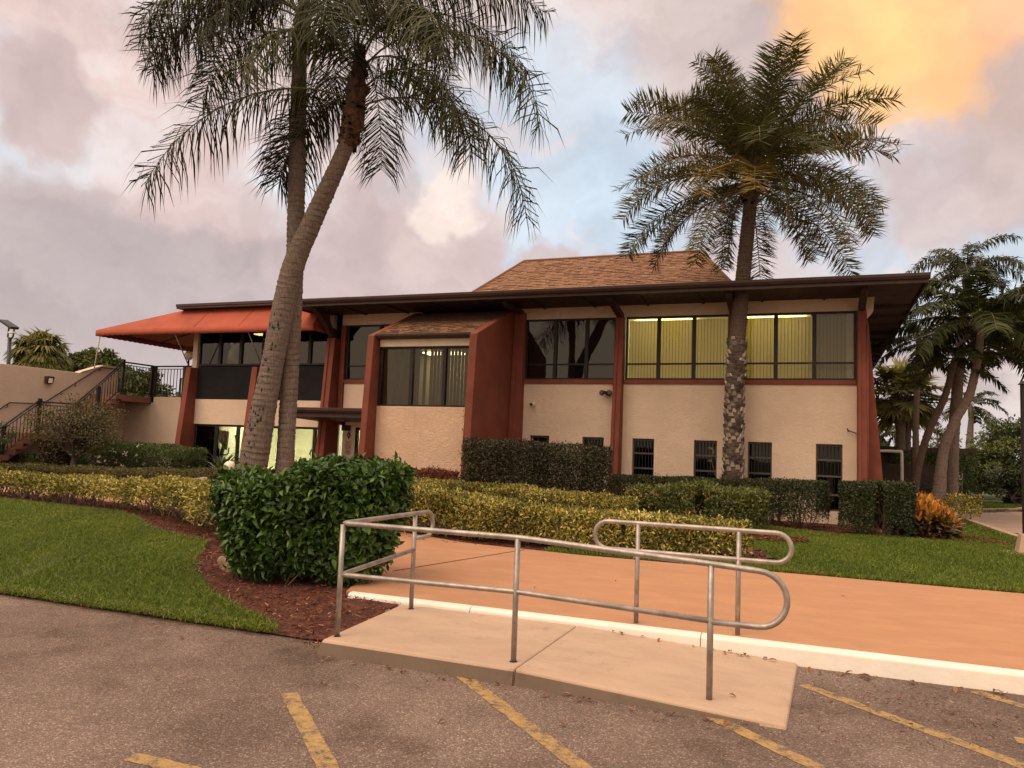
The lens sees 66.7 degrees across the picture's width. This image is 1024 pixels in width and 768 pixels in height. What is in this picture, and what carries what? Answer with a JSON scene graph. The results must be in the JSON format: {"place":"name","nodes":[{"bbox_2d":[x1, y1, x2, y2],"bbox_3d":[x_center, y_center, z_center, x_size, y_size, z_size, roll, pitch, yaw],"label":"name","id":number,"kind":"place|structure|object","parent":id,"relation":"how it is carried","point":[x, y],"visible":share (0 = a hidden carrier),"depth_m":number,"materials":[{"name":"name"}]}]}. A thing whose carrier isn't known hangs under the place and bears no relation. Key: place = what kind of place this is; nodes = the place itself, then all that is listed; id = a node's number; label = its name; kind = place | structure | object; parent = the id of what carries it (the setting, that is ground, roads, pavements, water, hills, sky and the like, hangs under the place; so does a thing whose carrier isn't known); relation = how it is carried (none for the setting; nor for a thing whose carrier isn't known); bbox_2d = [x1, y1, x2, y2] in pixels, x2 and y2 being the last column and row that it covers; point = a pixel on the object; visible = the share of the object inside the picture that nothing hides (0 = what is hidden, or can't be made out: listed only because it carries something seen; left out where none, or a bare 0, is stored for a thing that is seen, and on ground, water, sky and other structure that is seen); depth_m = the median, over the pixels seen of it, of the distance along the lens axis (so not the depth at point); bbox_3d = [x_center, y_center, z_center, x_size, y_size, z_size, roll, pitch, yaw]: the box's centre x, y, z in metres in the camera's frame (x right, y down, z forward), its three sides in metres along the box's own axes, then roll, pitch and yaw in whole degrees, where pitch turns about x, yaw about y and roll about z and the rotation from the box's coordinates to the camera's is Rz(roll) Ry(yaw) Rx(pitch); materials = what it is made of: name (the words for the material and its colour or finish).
{"place":"outdoors","nodes":[
{"label":"outdoors","id":0,"kind":"place"},
{"bbox_2d":[0,319,18,364],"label":"flood mast","id":1,"kind":"object","parent":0,"point":[8,324],"visible":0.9,"depth_m":43.49,"materials":[{"name":"grey metal"}]},
{"bbox_2d":[0,497,135,529],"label":"grass","id":2,"kind":"structure","parent":0,"point":[29,511],"depth_m":14.94,"materials":[{"name":"green plant"}]},
{"bbox_2d":[0,501,251,622],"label":"lawn","id":3,"kind":"structure","parent":0,"point":[31,569],"depth_m":9.61,"materials":[{"name":"green plant"}]},
{"bbox_2d":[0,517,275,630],"bbox_3d":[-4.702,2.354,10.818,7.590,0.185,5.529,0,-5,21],"label":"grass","id":4,"kind":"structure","parent":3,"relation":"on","point":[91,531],"depth_m":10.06,"materials":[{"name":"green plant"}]},
{"bbox_2d":[0,583,281,632],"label":"grass edge","id":5,"kind":"object","parent":3,"relation":"on","point":[125,607],"depth_m":7.52,"materials":[{"name":"green plant"}]},
{"bbox_2d":[0,482,556,647],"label":"mulch bed","id":6,"kind":"object","parent":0,"point":[290,630],"visible":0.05,"depth_m":8.29,"materials":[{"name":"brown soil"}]},
{"bbox_2d":[0,421,20,450],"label":"tree","id":7,"kind":"object","parent":6,"relation":"on","point":[3,440],"visible":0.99,"depth_m":23.37,"materials":[{"name":"green plant"}]},
{"bbox_2d":[9,452,89,474],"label":"hedge","id":8,"kind":"object","parent":6,"relation":"on","point":[34,457],"visible":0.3,"depth_m":24.44,"materials":[{"name":"green plant"}]},
{"bbox_2d":[36,439,70,474],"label":"red shrub","id":9,"kind":"object","parent":6,"relation":"on","point":[49,454],"visible":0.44,"depth_m":23.56,"materials":[{"name":"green plant"}]},
{"bbox_2d":[18,392,130,473],"bbox_3d":[-13.213,1.689,23.413,3.670,2.935,2.706,0,-5,21],"label":"tree","id":10,"kind":"object","parent":6,"relation":"on","point":[78,439],"visible":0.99,"depth_m":23.19,"materials":[{"name":"green plant"}]},
{"bbox_2d":[0,466,221,531],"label":"golden hedge","id":11,"kind":"object","parent":6,"relation":"on","point":[189,495],"visible":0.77,"depth_m":16.34,"materials":[{"name":"yellow plant"}]},
{"bbox_2d":[0,460,271,479],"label":"hedge","id":12,"kind":"object","parent":6,"relation":"on","point":[74,469],"visible":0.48,"depth_m":21.46,"materials":[{"name":"green plant"}]},
{"bbox_2d":[79,440,207,478],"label":"gardenia hedge","id":13,"kind":"object","parent":6,"relation":"on","point":[145,454],"visible":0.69,"depth_m":24.35,"materials":[{"name":"green plant"}]},
{"bbox_2d":[121,513,286,627],"bbox_3d":[-4.686,2.381,11.249,1.134,0.202,9.893,5,-6,-31],"label":"grass edge","id":14,"kind":"object","parent":6,"relation":"on","point":[201,548],"depth_m":8.95,"materials":[{"name":"green plant"}]},
{"bbox_2d":[196,452,239,471],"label":"agave plant","id":15,"kind":"object","parent":6,"relation":"on","point":[221,461],"visible":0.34,"depth_m":23.45,"materials":[{"name":"green plant"}]},
{"bbox_2d":[217,556,229,571],"bbox_3d":[-3.463,2.284,9.627,0.322,0.327,0.324,0,-5,21],"label":"rock","id":16,"kind":"object","parent":6,"relation":"on","point":[221,560],"visible":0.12,"depth_m":9.54,"materials":[{"name":"beige stone"}]},
{"bbox_2d":[225,431,229,455],"bbox_3d":[-9.880,2.598,27.653,1.420,1.887,0.600,0,-5,21],"label":"exercise machine","id":17,"kind":"object","parent":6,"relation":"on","point":[227,437],"visible":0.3,"depth_m":27.63,"materials":[{"name":"black plastic"}]},
{"bbox_2d":[223,461,234,469],"bbox_3d":[-6.912,2.395,18.966,0.280,1.040,0.280,0,-5,21],"label":"garden globe","id":18,"kind":"object","parent":6,"relation":"on","point":[229,464],"visible":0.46,"depth_m":18.91,"materials":[{"name":"white glass"}]},
{"bbox_2d":[119,0,464,473],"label":"queen palm","id":19,"kind":"object","parent":6,"relation":"on","point":[287,411],"visible":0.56,"depth_m":15.00,"materials":[{"name":"green plant"}]},
{"bbox_2d":[205,448,418,587],"bbox_3d":[-2.381,1.565,9.194,2.522,1.638,1.666,2,-5,5],"label":"glossy bush","id":20,"kind":"object","parent":6,"relation":"on","point":[285,521],"visible":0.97,"depth_m":8.66,"materials":[{"name":"green plant"}]},
{"bbox_2d":[122,0,564,470],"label":"queen palm","id":21,"kind":"object","parent":6,"relation":"on","point":[259,430],"visible":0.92,"depth_m":14.57,"materials":[{"name":"green plant"}]},
{"bbox_2d":[412,465,459,480],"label":"red shrub row","id":22,"kind":"object","parent":6,"relation":"on","point":[439,473],"visible":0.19,"depth_m":19.60,"materials":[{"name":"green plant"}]},
{"bbox_2d":[411,476,641,523],"bbox_3d":[-0.256,2.537,16.789,6.083,0.965,1.592,0,-5,21],"label":"golden hedge","id":23,"kind":"object","parent":6,"relation":"on","point":[535,494],"visible":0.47,"depth_m":16.05,"materials":[{"name":"yellow plant"}]},
{"bbox_2d":[460,435,613,508],"bbox_3d":[0.566,2.264,19.278,4.030,1.976,1.417,0,-5,21],"label":"tall hedge","id":24,"kind":"object","parent":6,"relation":"on","point":[543,457],"visible":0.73,"depth_m":18.96,"materials":[{"name":"green plant"}]},
{"bbox_2d":[404,479,754,556],"bbox_3d":[-0.349,2.281,14.083,9.101,1.028,2.134,-1,-5,30],"label":"golden hedge","id":25,"kind":"object","parent":6,"relation":"on","point":[571,522],"visible":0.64,"depth_m":12.74,"materials":[{"name":"yellow plant"}]},
{"bbox_2d":[0,593,1023,767],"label":"parking lot","id":26,"kind":"structure","parent":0,"point":[89,692],"depth_m":5.08,"materials":[{"name":"grey asphalt"}]},
{"bbox_2d":[2,597,797,738],"bbox_3d":[-2.252,2.217,6.689,8.890,0.037,0.518,0,-5,26],"label":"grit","id":27,"kind":"object","parent":26,"relation":"on","point":[382,666],"visible":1,"depth_m":6.19,"materials":[{"name":"grey gravel"}]},
{"bbox_2d":[317,605,797,729],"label":"concrete ramp","id":28,"kind":"structure","parent":26,"relation":"on","point":[599,664],"depth_m":6.17,"materials":[{"name":"beige concrete"}]},
{"bbox_2d":[333,510,789,700],"bbox_3d":[-0.050,1.706,6.196,3.994,1.047,1.590,-3,-7,46],"label":"handrail","id":29,"kind":"object","parent":28,"relation":"on","point":[709,619],"visible":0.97,"depth_m":5.98,"materials":[{"name":"metal"}]},
{"bbox_2d":[348,591,1023,694],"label":"kerb","id":30,"kind":"structure","parent":26,"relation":"on","point":[981,677],"depth_m":6.57,"materials":[{"name":"white paint"}]},
{"bbox_2d":[799,671,1023,756],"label":"grit","id":31,"kind":"object","parent":26,"relation":"on","point":[919,717],"visible":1,"depth_m":5.43,"materials":[{"name":"grey gravel"}]},
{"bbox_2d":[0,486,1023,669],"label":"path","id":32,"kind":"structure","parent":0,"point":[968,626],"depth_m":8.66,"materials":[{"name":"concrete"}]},
{"bbox_2d":[593,519,793,635],"bbox_3d":[1.623,1.788,7.170,1.831,0.977,0.044,0,-5,21],"label":"handrail","id":33,"kind":"object","parent":32,"relation":"on","point":[738,559],"visible":0.94,"depth_m":7.12,"materials":[{"name":"silver metal"}]},
{"bbox_2d":[0,0,1023,459],"label":"sky","id":34,"kind":"structure","parent":0,"point":[79,258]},
{"bbox_2d":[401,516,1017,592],"bbox_3d":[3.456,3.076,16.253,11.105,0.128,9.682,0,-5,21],"label":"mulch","id":35,"kind":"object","parent":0,"point":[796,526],"visible":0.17,"depth_m":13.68,"materials":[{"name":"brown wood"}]},
{"bbox_2d":[609,474,740,514],"bbox_3d":[4.185,2.889,20.201,3.512,1.148,1.145,0,-5,21],"label":"box hedge","id":36,"kind":"object","parent":35,"relation":"on","point":[623,479],"visible":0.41,"depth_m":20.32,"materials":[{"name":"green plant"}]},
{"bbox_2d":[615,477,772,527],"bbox_3d":[4.005,2.621,17.189,3.362,1.179,1.890,0,-5,21],"label":"ixora shrub","id":37,"kind":"object","parent":35,"relation":"on","point":[677,494],"visible":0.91,"depth_m":16.62,"materials":[{"name":"green plant"}]},
{"bbox_2d":[611,28,911,519],"bbox_3d":[6.065,-2.652,20.107,7.486,12.551,7.651,0,-5,21],"label":"date palm","id":38,"kind":"object","parent":35,"relation":"on","point":[747,141],"visible":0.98,"depth_m":19.57,"materials":[{"name":"green plant"}]},
{"bbox_2d":[708,447,744,487],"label":"creeper","id":39,"kind":"object","parent":38,"relation":"attached to","point":[710,460],"visible":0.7,"depth_m":19.61,"materials":[{"name":"green plant"}]},
{"bbox_2d":[719,476,832,528],"bbox_3d":[6.261,2.798,18.716,2.744,1.235,1.177,-2,-6,43],"label":"box hedge","id":40,"kind":"object","parent":35,"relation":"on","point":[790,485],"visible":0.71,"depth_m":18.13,"materials":[{"name":"green plant"}]},
{"bbox_2d":[836,478,918,536],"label":"box hedge","id":41,"kind":"object","parent":35,"relation":"on","point":[868,496],"visible":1,"depth_m":16.76,"materials":[{"name":"green plant"}]},
{"bbox_2d":[886,491,966,539],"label":"croton shrub","id":42,"kind":"object","parent":35,"relation":"on","point":[931,512],"visible":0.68,"depth_m":16.55,"materials":[{"name":"orange plant"}]},
{"bbox_2d":[1007,381,1023,554],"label":"lamp post","id":43,"kind":"object","parent":35,"relation":"on","point":[1019,547],"visible":0.64,"depth_m":14.52,"materials":[{"name":"grey metal"}]},
{"bbox_2d":[544,491,1023,592],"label":"lawn","id":44,"kind":"structure","parent":0,"point":[987,497],"depth_m":12.36,"materials":[{"name":"green plant"}]},
{"bbox_2d":[746,533,809,541],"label":"mulch","id":45,"kind":"object","parent":44,"relation":"on","point":[800,539],"visible":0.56,"depth_m":15.01,"materials":[{"name":"brown wood"}]},
{"bbox_2d":[741,564,1023,592],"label":"grass edge","id":46,"kind":"object","parent":44,"relation":"on","point":[914,581],"depth_m":10.43,"materials":[{"name":"green plant"}]},
{"bbox_2d":[880,446,976,493],"bbox_3d":[16.791,3.887,33.540,5.050,2.300,3.900,0,-5,21],"label":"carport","id":47,"kind":"object","parent":44,"relation":"on","point":[972,451],"visible":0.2,"depth_m":31.97,"materials":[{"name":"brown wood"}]},
{"bbox_2d":[891,448,979,504],"bbox_3d":[15.816,3.494,29.185,3.073,2.081,1.702,0,-5,21],"label":"dark shrub","id":48,"kind":"object","parent":44,"relation":"on","point":[929,457],"visible":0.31,"depth_m":28.71,"materials":[{"name":"green plant"}]},
{"bbox_2d":[923,493,983,519],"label":"shrub","id":49,"kind":"object","parent":44,"relation":"on","point":[961,498],"visible":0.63,"depth_m":22.40,"materials":[{"name":"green plant"}]},
{"bbox_2d":[906,233,1023,513],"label":"feather palm","id":50,"kind":"object","parent":44,"relation":"on","point":[957,266],"visible":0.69,"depth_m":24.45,"materials":[{"name":"green plant"}]},
{"bbox_2d":[919,533,1013,543],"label":"mulch","id":51,"kind":"object","parent":44,"relation":"on","point":[985,539],"visible":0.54,"depth_m":16.42,"materials":[{"name":"brown wood"}]},
{"bbox_2d":[926,500,1021,535],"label":"grass","id":52,"kind":"structure","parent":44,"relation":"on","point":[968,528],"depth_m":21.40,"materials":[{"name":"green plant"}]},
{"bbox_2d":[941,390,1008,448],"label":"feather palm","id":53,"kind":"object","parent":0,"point":[972,408],"visible":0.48,"depth_m":52.18,"materials":[{"name":"green plant"}]},
{"bbox_2d":[958,512,1021,532],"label":"driveway","id":54,"kind":"structure","parent":0,"point":[1010,521],"depth_m":23.98,"materials":[{"name":"grey concrete"}]},
{"bbox_2d":[960,507,1021,536],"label":"driveway kerb","id":55,"kind":"structure","parent":54,"relation":"on","point":[993,527],"depth_m":21.91,"materials":[{"name":"concrete"}]},
{"bbox_3d":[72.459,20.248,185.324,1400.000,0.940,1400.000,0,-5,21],"label":"ground","id":56,"kind":"structure","parent":0,"visible":0},
{"bbox_2d":[1,327,74,370],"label":"cabbage palm","id":57,"kind":"object","parent":56,"relation":"on","point":[40,349],"visible":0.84,"depth_m":47.36,"materials":[{"name":"green plant"}]},
{"bbox_2d":[0,363,124,471],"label":"terrace wall","id":58,"kind":"structure","parent":56,"relation":"on","point":[24,384],"depth_m":26.30,"materials":[{"name":"beige paint"}]},
{"bbox_2d":[44,376,54,383],"bbox_3d":[-15.682,-0.137,26.382,0.158,0.240,0.260,0,-5,21],"label":"wall lamp","id":59,"kind":"object","parent":58,"relation":"attached to","point":[49,379],"visible":1,"depth_m":26.31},
{"bbox_2d":[0,367,125,409],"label":"wall handrail","id":60,"kind":"object","parent":58,"relation":"attached to","point":[61,391],"depth_m":26.88,"materials":[{"name":"black metal"}]},
{"bbox_2d":[0,394,150,469],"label":"staircase","id":61,"kind":"structure","parent":56,"relation":"on","point":[23,445],"depth_m":25.41,"materials":[{"name":"red concrete"}]},
{"bbox_2d":[0,359,153,461],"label":"stair railing","id":62,"kind":"object","parent":61,"relation":"on","point":[122,364],"visible":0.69,"depth_m":26.81,"materials":[{"name":"black metal"}]},
{"bbox_2d":[64,349,88,371],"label":"leafy tree","id":63,"kind":"object","parent":56,"relation":"on","point":[76,357],"visible":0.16,"depth_m":82.29,"materials":[{"name":"green plant"}]},
{"bbox_2d":[78,346,132,388],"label":"leafy tree","id":64,"kind":"object","parent":56,"relation":"on","point":[108,357],"visible":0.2,"depth_m":80.77,"materials":[{"name":"green plant"}]},
{"bbox_2d":[117,368,175,396],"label":"leafy tree","id":65,"kind":"object","parent":56,"relation":"on","point":[146,384],"visible":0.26,"depth_m":63.47,"materials":[{"name":"green plant"}]},
{"bbox_2d":[121,397,180,476],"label":"deck wall","id":66,"kind":"structure","parent":56,"relation":"on","point":[155,420],"depth_m":28.78,"materials":[{"name":"beige paint"}]},
{"bbox_2d":[151,366,191,401],"bbox_3d":[-12.326,0.010,28.591,2.200,1.377,0.100,0,-5,21],"label":"deck railing","id":67,"kind":"object","parent":66,"relation":"on","point":[155,382],"visible":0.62,"depth_m":28.82,"materials":[{"name":"black metal"}]},
{"bbox_2d":[178,378,181,396],"bbox_3d":[-12.230,0.355,33.641,5.570,1.227,0.070,0,-5,21],"label":"deck railing","id":68,"kind":"object","parent":66,"relation":"on","point":[179,394],"visible":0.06,"depth_m":34.64,"materials":[{"name":"black metal"}]},
{"bbox_2d":[184,351,192,365],"bbox_3d":[-12.044,-0.363,28.895,0.340,1.730,0.335,0,-5,21],"label":"globe lamp","id":69,"kind":"object","parent":66,"relation":"on","point":[188,355],"visible":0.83,"depth_m":28.84,"materials":[{"name":"white glass"}]},
{"bbox_2d":[94,250,930,527],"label":"clubhouse","id":70,"kind":"structure","parent":56,"relation":"on","point":[561,343],"depth_m":21.79,"materials":[{"name":"beige paint"}]},
{"bbox_2d":[193,424,243,479],"bbox_3d":[-9.968,2.428,26.932,2.680,2.040,0.112,0,-5,21],"label":"storefront window","id":71,"kind":"structure","parent":70,"relation":"in","point":[212,437],"depth_m":27.11,"materials":[{"name":"black glass"}]},
{"bbox_2d":[198,332,265,365],"bbox_3d":[-9.805,-1.237,27.213,2.790,1.200,0.112,0,-5,21],"label":"window","id":72,"kind":"structure","parent":70,"relation":"in","point":[216,349],"depth_m":27.21,"materials":[{"name":"clear glass"}]},
{"bbox_2d":[274,426,317,458],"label":"storefront window","id":73,"kind":"structure","parent":70,"relation":"in","point":[315,429],"depth_m":25.60,"materials":[{"name":"brown metal"}]},
{"bbox_2d":[265,329,335,364],"bbox_3d":[-7.165,-1.226,26.179,2.760,1.200,0.112,0,-5,21],"label":"window","id":74,"kind":"structure","parent":70,"relation":"in","point":[313,344],"depth_m":25.95,"materials":[{"name":"black glass"}]},
{"bbox_2d":[344,441,351,454],"bbox_3d":[-5.367,2.082,25.433,0.240,0.460,0.031,0,-5,21],"label":"access sign","id":75,"kind":"object","parent":70,"relation":"attached to","point":[347,448],"visible":1,"depth_m":25.43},
{"bbox_2d":[354,427,359,458],"bbox_3d":[-4.747,2.481,25.237,0.820,2.120,0.100,0,-5,21],"label":"glass door","id":76,"kind":"structure","parent":70,"relation":"in","point":[357,428],"depth_m":25.38,"materials":[{"name":"brown metal"}]},
{"bbox_2d":[346,324,390,379],"bbox_3d":[-4.191,-1.019,24.986,2.530,1.790,0.112,0,-5,21],"label":"window","id":77,"kind":"structure","parent":70,"relation":"in","point":[358,335],"depth_m":25.30,"materials":[{"name":"black glass"}]},
{"bbox_2d":[377,346,468,406],"bbox_3d":[-2.376,-0.197,21.607,2.920,1.670,0.228,0,-5,21],"label":"bay window","id":78,"kind":"structure","parent":70,"relation":"in","point":[445,353],"depth_m":21.64,"materials":[{"name":"clear glass"}]},
{"bbox_2d":[530,435,548,486],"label":"slot window","id":79,"kind":"structure","parent":70,"relation":"in","point":[535,437],"depth_m":22.84,"materials":[{"name":"black glass"}]},
{"bbox_2d":[525,317,615,379],"bbox_3d":[1.699,-1.013,22.682,2.740,1.790,0.112,0,-5,21],"label":"window","id":80,"kind":"structure","parent":70,"relation":"in","point":[578,348],"depth_m":22.68,"materials":[{"name":"glass"}]},
{"bbox_2d":[582,437,603,491],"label":"slot window","id":81,"kind":"structure","parent":70,"relation":"in","point":[595,441],"depth_m":22.26,"materials":[{"name":"black glass"}]},
{"bbox_2d":[599,390,611,395],"bbox_3d":[2.661,0.255,21.981,0.372,0.159,0.247,0,-5,21],"label":"floodlight","id":82,"kind":"object","parent":70,"relation":"attached to","point":[607,393],"visible":1,"depth_m":21.91,"materials":[{"name":"grey metal"}]},
{"bbox_2d":[632,438,653,499],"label":"slot window","id":83,"kind":"structure","parent":70,"relation":"in","point":[643,449],"depth_m":21.72,"materials":[{"name":"grey metal"}]},
{"bbox_2d":[694,440,716,478],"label":"slot window","id":84,"kind":"structure","parent":70,"relation":"in","point":[702,467],"depth_m":21.11,"materials":[{"name":"black glass"}]},
{"bbox_2d":[625,311,855,379],"bbox_3d":[6.048,-0.985,21.074,5.970,1.790,0.289,0,-5,21],"label":"window","id":85,"kind":"structure","parent":70,"relation":"in","point":[814,347],"depth_m":21.04,"materials":[{"name":"glass"}]},
{"bbox_2d":[748,442,771,478],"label":"slot window","id":86,"kind":"structure","parent":70,"relation":"in","point":[759,453],"depth_m":20.59,"materials":[{"name":"black glass"}]},
{"bbox_2d":[816,444,841,511],"bbox_3d":[8.116,2.394,19.923,0.630,1.700,0.085,0,-5,21],"label":"slot window","id":87,"kind":"structure","parent":70,"relation":"in","point":[828,456],"depth_m":19.94,"materials":[{"name":"black glass"}]},
{"bbox_2d":[878,425,895,445],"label":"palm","id":88,"kind":"object","parent":56,"relation":"on","point":[884,442],"visible":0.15,"depth_m":66.95,"materials":[{"name":"green plant"}]},
{"bbox_2d":[880,449,903,480],"bbox_3d":[12.767,3.307,27.030,1.498,2.092,0.100,0,-5,21],"label":"white pipe","id":89,"kind":"object","parent":56,"relation":"on","point":[901,463],"visible":0.65,"depth_m":26.80,"materials":[{"name":"plastic"}]},
{"bbox_2d":[879,428,919,445],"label":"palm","id":90,"kind":"object","parent":56,"relation":"on","point":[886,434],"visible":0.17,"depth_m":67.26,"materials":[{"name":"green plant"}]},
{"bbox_2d":[881,454,933,492],"bbox_3d":[13.824,3.489,27.747,2.145,1.925,0.130,0,-5,21],"label":"dark fence","id":91,"kind":"object","parent":56,"relation":"on","point":[890,471],"visible":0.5,"depth_m":27.67,"materials":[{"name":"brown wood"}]},
{"bbox_2d":[885,479,932,501],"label":"box hedge","id":92,"kind":"object","parent":56,"relation":"on","point":[925,485],"visible":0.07,"depth_m":24.25,"materials":[{"name":"green plant"}]},
{"bbox_2d":[873,354,950,463],"bbox_3d":[15.353,1.764,30.490,3.583,6.136,3.482,0,-5,21],"label":"sabal palm","id":93,"kind":"object","parent":56,"relation":"on","point":[903,408],"visible":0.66,"depth_m":30.18,"materials":[{"name":"green plant"}]},
{"bbox_2d":[875,375,949,463],"bbox_3d":[16.023,2.042,31.383,3.589,5.790,3.202,2,-5,0],"label":"sabal palm","id":94,"kind":"object","parent":56,"relation":"on","point":[890,423],"visible":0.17,"depth_m":31.29,"materials":[{"name":"green plant"}]},
{"bbox_2d":[871,314,956,472],"bbox_3d":[13.926,1.032,26.834,3.197,6.890,3.194,0,-5,21],"label":"feather palm","id":95,"kind":"object","parent":56,"relation":"on","point":[916,408],"visible":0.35,"depth_m":26.74,"materials":[{"name":"green plant"}]},
{"bbox_2d":[928,423,961,447],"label":"leafy tree","id":96,"kind":"object","parent":56,"relation":"on","point":[937,433],"visible":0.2,"depth_m":45.77,"materials":[{"name":"green plant"}]},
{"bbox_2d":[882,269,1023,503],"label":"feather palm","id":97,"kind":"object","parent":56,"relation":"on","point":[962,303],"visible":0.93,"depth_m":22.66,"materials":[{"name":"green plant"}]},
{"bbox_2d":[888,326,1023,493],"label":"feather palm","id":98,"kind":"object","parent":56,"relation":"on","point":[947,348],"visible":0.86,"depth_m":23.81,"materials":[{"name":"green plant"}]},
{"bbox_2d":[937,280,1023,370],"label":"shade tree","id":99,"kind":"object","parent":56,"relation":"on","point":[991,365],"visible":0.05,"depth_m":26.86,"materials":[{"name":"green plant"}]},
{"bbox_2d":[959,440,1010,498],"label":"leafy bush","id":100,"kind":"object","parent":56,"relation":"on","point":[985,456],"visible":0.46,"depth_m":36.81,"materials":[{"name":"green plant"}]},
{"bbox_2d":[960,414,1020,488],"bbox_3d":[25.490,3.779,39.237,5.400,4.535,4.334,0,-5,21],"label":"leafy tree","id":101,"kind":"object","parent":56,"relation":"on","point":[1003,433],"visible":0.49,"depth_m":38.96,"materials":[{"name":"green plant"}]},
{"bbox_2d":[976,466,1021,503],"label":"leafy bush","id":102,"kind":"object","parent":56,"relation":"on","point":[1005,486],"visible":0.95,"depth_m":33.05,"materials":[{"name":"green plant"}]}
]}

